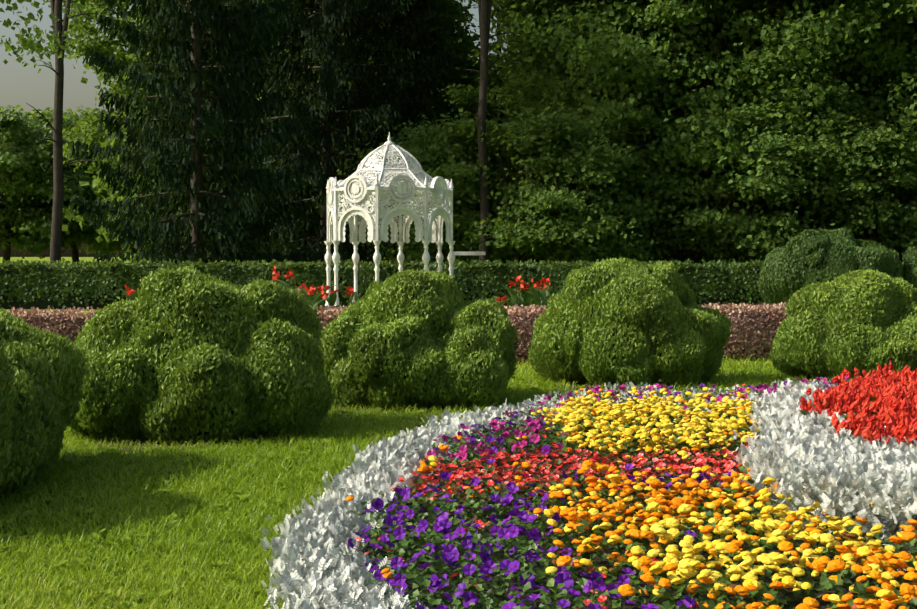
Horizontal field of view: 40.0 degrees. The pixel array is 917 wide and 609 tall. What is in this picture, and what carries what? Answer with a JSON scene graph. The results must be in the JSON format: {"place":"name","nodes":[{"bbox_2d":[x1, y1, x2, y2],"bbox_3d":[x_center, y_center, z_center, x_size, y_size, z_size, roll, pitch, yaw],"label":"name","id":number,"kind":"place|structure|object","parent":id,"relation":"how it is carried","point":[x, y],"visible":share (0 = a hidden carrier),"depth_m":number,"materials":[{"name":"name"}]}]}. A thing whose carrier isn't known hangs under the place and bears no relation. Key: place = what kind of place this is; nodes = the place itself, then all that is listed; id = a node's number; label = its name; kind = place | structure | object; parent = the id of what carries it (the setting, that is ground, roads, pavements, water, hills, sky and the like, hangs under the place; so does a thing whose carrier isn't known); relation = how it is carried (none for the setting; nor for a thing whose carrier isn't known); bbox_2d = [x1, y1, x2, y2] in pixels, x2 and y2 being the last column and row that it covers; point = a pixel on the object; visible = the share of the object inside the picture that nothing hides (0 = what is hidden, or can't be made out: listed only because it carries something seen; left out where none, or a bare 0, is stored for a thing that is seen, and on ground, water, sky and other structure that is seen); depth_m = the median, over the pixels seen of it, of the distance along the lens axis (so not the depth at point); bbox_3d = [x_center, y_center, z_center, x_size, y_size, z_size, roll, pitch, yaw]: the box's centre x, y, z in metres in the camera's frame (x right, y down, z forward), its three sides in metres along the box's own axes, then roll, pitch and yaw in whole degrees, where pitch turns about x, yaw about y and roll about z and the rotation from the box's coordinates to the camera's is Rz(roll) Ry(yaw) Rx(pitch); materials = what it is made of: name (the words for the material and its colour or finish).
{"place":"outdoors","nodes":[
{"label":"outdoors","id":0,"kind":"place"},
{"bbox_2d":[0,0,522,256],"label":"sky","id":1,"kind":"structure","parent":0,"point":[19,85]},
{"bbox_2d":[0,257,833,608],"bbox_3d":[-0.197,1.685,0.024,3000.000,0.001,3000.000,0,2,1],"label":"ground","id":2,"kind":"structure","parent":0,"point":[162,551],"depth_m":8.07,"materials":[{"name":"green plant"}]},
{"bbox_2d":[0,308,90,497],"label":"thuja bush","id":3,"kind":"object","parent":2,"relation":"on","point":[42,373],"visible":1,"depth_m":9.11,"materials":[{"name":"green plant"}]},
{"bbox_2d":[0,0,95,72],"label":"tree","id":4,"kind":"object","parent":2,"relation":"on","point":[30,44],"visible":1,"depth_m":28.81,"materials":[{"name":"green plant"}]},
{"bbox_2d":[0,105,108,260],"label":"tree","id":5,"kind":"object","parent":2,"relation":"on","point":[18,152],"visible":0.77,"depth_m":92.09,"materials":[{"name":"green plant"}]},
{"bbox_2d":[26,0,101,261],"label":"thin tree","id":6,"kind":"object","parent":2,"relation":"on","point":[58,189],"visible":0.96,"depth_m":40.94,"materials":[{"name":"brown plant"}]},
{"bbox_2d":[0,105,134,263],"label":"tree","id":7,"kind":"object","parent":2,"relation":"on","point":[90,235],"visible":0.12,"depth_m":96.14,"materials":[{"name":"green plant"}]},
{"bbox_2d":[40,126,125,261],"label":"tree","id":8,"kind":"object","parent":2,"relation":"on","point":[99,247],"depth_m":105.86,"materials":[{"name":"green plant"}]},
{"bbox_2d":[22,0,212,241],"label":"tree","id":9,"kind":"object","parent":2,"relation":"on","point":[86,29],"visible":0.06,"depth_m":71.88,"materials":[{"name":"green plant"}]},
{"bbox_2d":[69,0,310,267],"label":"spruce tree","id":10,"kind":"object","parent":2,"relation":"on","point":[187,55],"visible":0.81,"depth_m":44.95,"materials":[{"name":"green plant"}]},
{"bbox_2d":[69,265,334,450],"bbox_3d":[-2.486,0.428,12.144,2.617,1.644,2.372,0,2,1],"label":"thuja bush","id":11,"kind":"object","parent":2,"relation":"on","point":[187,354],"visible":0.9,"depth_m":11.39,"materials":[{"name":"green plant"}]},
{"bbox_2d":[152,0,334,267],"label":"spruce tree","id":12,"kind":"object","parent":2,"relation":"on","point":[223,2],"visible":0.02,"depth_m":58.69,"materials":[{"name":"green plant"}]},
{"bbox_2d":[155,0,348,256],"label":"spruce tree","id":13,"kind":"object","parent":2,"relation":"on","point":[310,231],"visible":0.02,"depth_m":60.17,"materials":[{"name":"green plant"}]},
{"bbox_2d":[178,0,459,267],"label":"spruce tree","id":14,"kind":"object","parent":2,"relation":"on","point":[325,36],"visible":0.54,"depth_m":51.68,"materials":[{"name":"green plant"}]},
{"bbox_2d":[122,266,550,312],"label":"red flowers","id":15,"kind":"object","parent":2,"relation":"on","point":[539,296],"visible":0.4,"depth_m":24.83,"materials":[{"name":"red plant"}]},
{"bbox_2d":[185,5,496,263],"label":"tree","id":16,"kind":"object","parent":2,"relation":"on","point":[466,52],"depth_m":70.73,"materials":[{"name":"green plant"}]},
{"bbox_2d":[246,0,505,261],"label":"tree","id":17,"kind":"object","parent":2,"relation":"on","point":[436,20],"visible":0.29,"depth_m":59.15,"materials":[{"name":"green plant"}]},
{"bbox_2d":[324,132,454,311],"bbox_3d":[-1.986,-2.344,36.232,4.158,5.240,4.158,-1,2,-15],"label":"gazebo","id":18,"kind":"object","parent":2,"relation":"on","point":[439,190],"visible":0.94,"depth_m":35.25,"materials":[{"name":"paint"}]},
{"bbox_2d":[3,301,787,363],"bbox_3d":[0.653,0.476,19.928,18.410,1.001,1.140,0,2,-9],"label":"barberry hedge","id":19,"kind":"object","parent":2,"relation":"on","point":[754,328],"visible":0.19,"depth_m":19.97,"materials":[{"name":"red plant"}]},
{"bbox_2d":[319,269,517,412],"bbox_3d":[-0.519,0.371,14.614,2.351,1.570,2.350,0,2,1],"label":"thuja bush","id":20,"kind":"object","parent":2,"relation":"on","point":[410,339],"visible":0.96,"depth_m":13.77,"materials":[{"name":"green plant"}]},
{"bbox_2d":[340,106,525,264],"bbox_3d":[-0.659,-3.739,46.861,8.152,7.416,7.658,0,2,1],"label":"understory tree","id":21,"kind":"object","parent":2,"relation":"on","point":[415,147],"visible":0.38,"depth_m":45.32,"materials":[{"name":"green plant"}]},
{"bbox_2d":[0,258,903,308],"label":"green hedge","id":22,"kind":"object","parent":2,"relation":"on","point":[44,284],"visible":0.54,"depth_m":39.71,"materials":[{"name":"green plant"}]},
{"bbox_2d":[454,247,485,263],"bbox_3d":[0.357,-0.993,43.450,1.150,1.980,0.300,0,2,1],"label":"signpost board","id":23,"kind":"object","parent":2,"relation":"on","point":[471,253],"visible":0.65,"depth_m":43.33,"materials":[{"name":"white"}]},
{"bbox_2d":[62,0,893,267],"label":"forest tree","id":24,"kind":"object","parent":2,"relation":"on","point":[95,184],"visible":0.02,"depth_m":74.44,"materials":[{"name":"green plant"}]},
{"bbox_2d":[457,0,520,268],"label":"thin tree","id":25,"kind":"object","parent":2,"relation":"on","point":[484,8],"visible":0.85,"depth_m":43.62,"materials":[{"name":"brown plant"}]},
{"bbox_2d":[416,69,608,263],"bbox_3d":[1.940,-4.199,45.249,8.434,8.463,6.983,1,3,28],"label":"understory tree","id":26,"kind":"object","parent":2,"relation":"on","point":[462,174],"visible":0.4,"depth_m":43.94,"materials":[{"name":"green plant"}]},
{"bbox_2d":[454,101,691,263],"bbox_3d":[3.904,-3.358,43.949,8.102,6.886,7.366,0,2,1],"label":"understory tree","id":27,"kind":"object","parent":2,"relation":"on","point":[584,222],"visible":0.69,"depth_m":42.23,"materials":[{"name":"green plant"}]},
{"bbox_2d":[260,360,916,608],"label":"flower bed","id":28,"kind":"object","parent":2,"relation":"on","point":[789,494],"visible":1,"depth_m":6.99,"materials":[{"name":"plant"}]},
{"bbox_2d":[460,0,721,258],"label":"tree","id":29,"kind":"object","parent":2,"relation":"on","point":[493,72],"visible":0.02,"depth_m":63.79,"materials":[{"name":"green plant"}]},
{"bbox_2d":[520,0,690,261],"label":"tree","id":30,"kind":"object","parent":2,"relation":"on","point":[686,255],"depth_m":63.30,"materials":[{"name":"green plant"}]},
{"bbox_2d":[509,104,712,265],"bbox_3d":[5.503,-3.562,45.478,7.849,7.173,7.849,0,2,1],"label":"understory tree","id":31,"kind":"object","parent":2,"relation":"on","point":[600,131],"visible":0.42,"depth_m":43.52,"materials":[{"name":"green plant"}]},
{"bbox_2d":[447,0,782,225],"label":"linden tree","id":32,"kind":"object","parent":2,"relation":"on","point":[575,8],"visible":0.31,"depth_m":45.83,"materials":[{"name":"green plant"}]},
{"bbox_2d":[527,257,732,389],"bbox_3d":[2.276,0.225,16.587,2.693,1.711,2.063,0,2,1],"label":"thuja bush","id":33,"kind":"object","parent":2,"relation":"on","point":[620,321],"visible":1,"depth_m":16.01,"materials":[{"name":"green plant"}]},
{"bbox_2d":[458,0,908,264],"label":"linden tree","id":34,"kind":"object","parent":2,"relation":"on","point":[621,71],"visible":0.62,"depth_m":42.77,"materials":[{"name":"green plant"}]},
{"bbox_2d":[632,99,857,264],"bbox_3d":[9.794,-3.445,43.802,7.937,7.073,7.403,0,2,1],"label":"understory tree","id":35,"kind":"object","parent":2,"relation":"on","point":[746,226],"visible":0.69,"depth_m":41.97,"materials":[{"name":"green plant"}]},
{"bbox_2d":[642,0,916,197],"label":"linden tree","id":36,"kind":"object","parent":2,"relation":"on","point":[908,41],"visible":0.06,"depth_m":45.28,"materials":[{"name":"green plant"}]},
{"bbox_2d":[702,78,911,259],"bbox_3d":[12.216,-4.010,44.603,7.812,8.172,7.724,0,2,1],"label":"understory tree","id":37,"kind":"object","parent":2,"relation":"on","point":[799,128],"visible":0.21,"depth_m":42.68,"materials":[{"name":"green plant"}]},
{"bbox_2d":[758,226,902,307],"bbox_3d":[11.054,-0.995,37.237,4.216,2.540,2.494,0,2,1],"label":"bush","id":38,"kind":"object","parent":2,"relation":"on","point":[804,258],"visible":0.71,"depth_m":36.51,"materials":[{"name":"green plant"}]},
{"bbox_2d":[748,0,916,202],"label":"linden tree","id":39,"kind":"object","parent":2,"relation":"on","point":[902,112],"visible":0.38,"depth_m":43.41,"materials":[{"name":"green plant"}]},
{"bbox_2d":[769,268,916,382],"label":"thuja bush","id":40,"kind":"object","parent":2,"relation":"on","point":[865,320],"visible":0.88,"depth_m":16.67,"materials":[{"name":"green plant"}]},
{"bbox_2d":[779,107,916,251],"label":"understory tree","id":41,"kind":"object","parent":2,"relation":"on","point":[850,215],"visible":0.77,"depth_m":41.91,"materials":[{"name":"green plant"}]},
{"bbox_2d":[854,91,916,249],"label":"understory tree","id":42,"kind":"object","parent":2,"relation":"on","point":[911,210],"visible":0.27,"depth_m":42.10,"materials":[{"name":"green plant"}]},
{"bbox_2d":[863,21,912,261],"bbox_3d":[22.199,-13.326,63.263,18.182,25.266,16.658,0,2,1],"label":"tree","id":43,"kind":"object","parent":2,"relation":"on","point":[900,249],"depth_m":63.27,"materials":[{"name":"green plant"}]},
{"bbox_2d":[902,246,916,288],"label":"bush","id":44,"kind":"object","parent":2,"relation":"on","point":[909,268],"visible":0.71,"depth_m":37.26,"materials":[{"name":"green plant"}]}
]}

